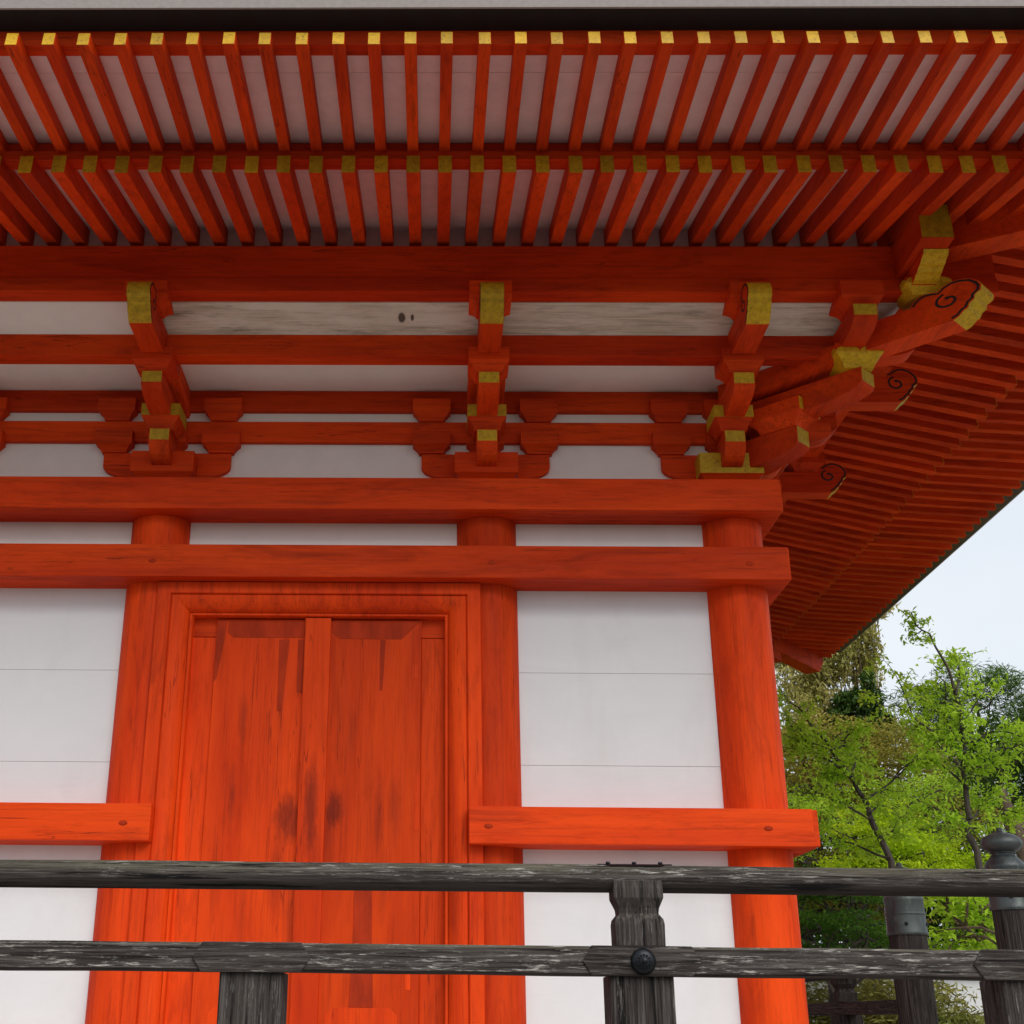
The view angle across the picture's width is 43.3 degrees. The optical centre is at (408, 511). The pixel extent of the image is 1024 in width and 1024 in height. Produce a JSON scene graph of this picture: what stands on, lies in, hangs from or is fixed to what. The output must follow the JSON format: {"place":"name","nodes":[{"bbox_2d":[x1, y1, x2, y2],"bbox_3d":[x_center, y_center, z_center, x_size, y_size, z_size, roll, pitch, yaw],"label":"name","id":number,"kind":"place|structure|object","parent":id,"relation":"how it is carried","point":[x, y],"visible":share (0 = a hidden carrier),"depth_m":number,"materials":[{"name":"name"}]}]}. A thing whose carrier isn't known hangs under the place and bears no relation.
{"place":"outdoors","nodes":[
{"label":"outdoors","id":0,"kind":"place"},
{"bbox_2d":[775,491,1023,947],"label":"sky","id":1,"kind":"structure","parent":0,"point":[974,599],"materials":[{"name":"white"}]},
{"bbox_2d":[880,655,1023,868],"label":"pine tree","id":2,"kind":"object","parent":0,"point":[1008,687],"visible":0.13,"depth_m":21.86,"materials":[{"name":"green plant"}]},
{"bbox_3d":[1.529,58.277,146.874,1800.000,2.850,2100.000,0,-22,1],"label":"ground","id":3,"kind":"structure","parent":0,"visible":0},
{"bbox_2d":[774,601,901,947],"bbox_3d":[8.800,5.658,25.627,2.916,8.506,1.935,0,-22,1],"label":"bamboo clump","id":4,"kind":"object","parent":3,"relation":"on","point":[857,653],"visible":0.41,"depth_m":26.22,"materials":[{"name":"green plant"}]},
{"bbox_2d":[823,669,904,932],"bbox_3d":[9.006,6.245,24.518,1.890,6.647,1.338,0,-22,1],"label":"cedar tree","id":5,"kind":"object","parent":3,"relation":"on","point":[850,699],"visible":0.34,"depth_m":25.34,"materials":[{"name":"green plant"}]},
{"bbox_2d":[785,755,985,948],"bbox_3d":[7.910,6.431,22.193,7.243,5.481,2.390,0,-22,1],"label":"tree","id":6,"kind":"object","parent":3,"relation":"on","point":[935,916],"visible":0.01,"depth_m":21.81,"materials":[{"name":"green plant"}]},
{"bbox_2d":[787,770,988,989],"bbox_3d":[6.038,5.316,16.647,3.806,4.002,2.057,0,-22,1],"label":"young maple","id":7,"kind":"object","parent":3,"relation":"on","point":[925,793],"visible":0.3,"depth_m":17.12,"materials":[{"name":"green plant"}]},
{"bbox_2d":[781,710,1004,1018],"bbox_3d":[6.458,5.400,18.171,4.942,5.024,3.085,0,-22,1],"label":"maple tree","id":8,"kind":"object","parent":3,"relation":"on","point":[893,752],"visible":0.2,"depth_m":18.42,"materials":[{"name":"green plant"}]},
{"bbox_2d":[805,979,983,1023],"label":"garden wall","id":9,"kind":"structure","parent":3,"relation":"on","point":[975,985],"depth_m":19.12,"materials":[{"name":"white concrete"}]},
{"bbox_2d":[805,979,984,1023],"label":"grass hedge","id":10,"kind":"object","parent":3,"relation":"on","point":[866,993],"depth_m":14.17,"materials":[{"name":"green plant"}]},
{"bbox_2d":[812,800,990,949],"bbox_3d":[6.225,5.234,15.676,2.349,3.440,1.652,9,-23,-20],"label":"lime maple","id":11,"kind":"object","parent":3,"relation":"on","point":[904,849],"visible":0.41,"depth_m":15.91,"materials":[{"name":"green plant"}]},
{"bbox_2d":[857,606,1023,948],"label":"cherry tree","id":12,"kind":"object","parent":3,"relation":"on","point":[1014,731],"visible":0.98,"depth_m":12.93,"materials":[{"name":"green plant"}]},
{"bbox_2d":[930,700,1023,944],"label":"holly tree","id":13,"kind":"object","parent":3,"relation":"on","point":[1007,804],"visible":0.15,"depth_m":16.00,"materials":[{"name":"green plant"}]},
{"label":"path","id":14,"kind":"structure","parent":0,"visible":0},
{"bbox_2d":[0,0,1023,1023],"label":"pagoda","id":15,"kind":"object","parent":14,"relation":"on","point":[501,429],"visible":0.97,"depth_m":8.04,"materials":[{"name":"paint"}]},
{"bbox_2d":[190,620,305,1023],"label":"door leaf","id":16,"kind":"structure","parent":15,"relation":"in","point":[251,800],"depth_m":7.88,"materials":[{"name":"paint"}]},
{"bbox_2d":[318,621,420,1023],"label":"door leaf","id":17,"kind":"structure","parent":15,"relation":"in","point":[372,795],"depth_m":7.83,"materials":[{"name":"paint"}]},
{"bbox_2d":[0,860,1023,1023],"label":"wooden railing","id":18,"kind":"object","parent":14,"relation":"on","point":[638,965],"visible":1,"depth_m":4.20,"materials":[{"name":"grey wood"}]},
{"bbox_2d":[795,864,929,1023],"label":"hedge","id":19,"kind":"object","parent":14,"relation":"on","point":[810,923],"visible":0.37,"depth_m":13.71,"materials":[{"name":"green plant"}]},
{"bbox_2d":[776,685,955,867],"bbox_3d":[4.449,3.759,12.784,1.850,4.015,1.920,0,-22,1],"label":"sapling","id":20,"kind":"object","parent":14,"relation":"on","point":[799,739],"visible":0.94,"depth_m":12.90,"materials":[{"name":"green plant"}]},
{"bbox_2d":[805,827,1023,1023],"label":"side railing","id":21,"kind":"object","parent":14,"relation":"on","point":[914,1002],"visible":0.58,"depth_m":7.62,"materials":[{"name":"grey wood"}]},
{"bbox_2d":[922,896,996,949],"bbox_3d":[5.220,4.226,11.383,1.539,2.148,0.877,6,-22,-13],"label":"leafy bush","id":22,"kind":"object","parent":14,"relation":"on","point":[954,908],"visible":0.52,"depth_m":11.48,"materials":[{"name":"green plant"}]}
]}

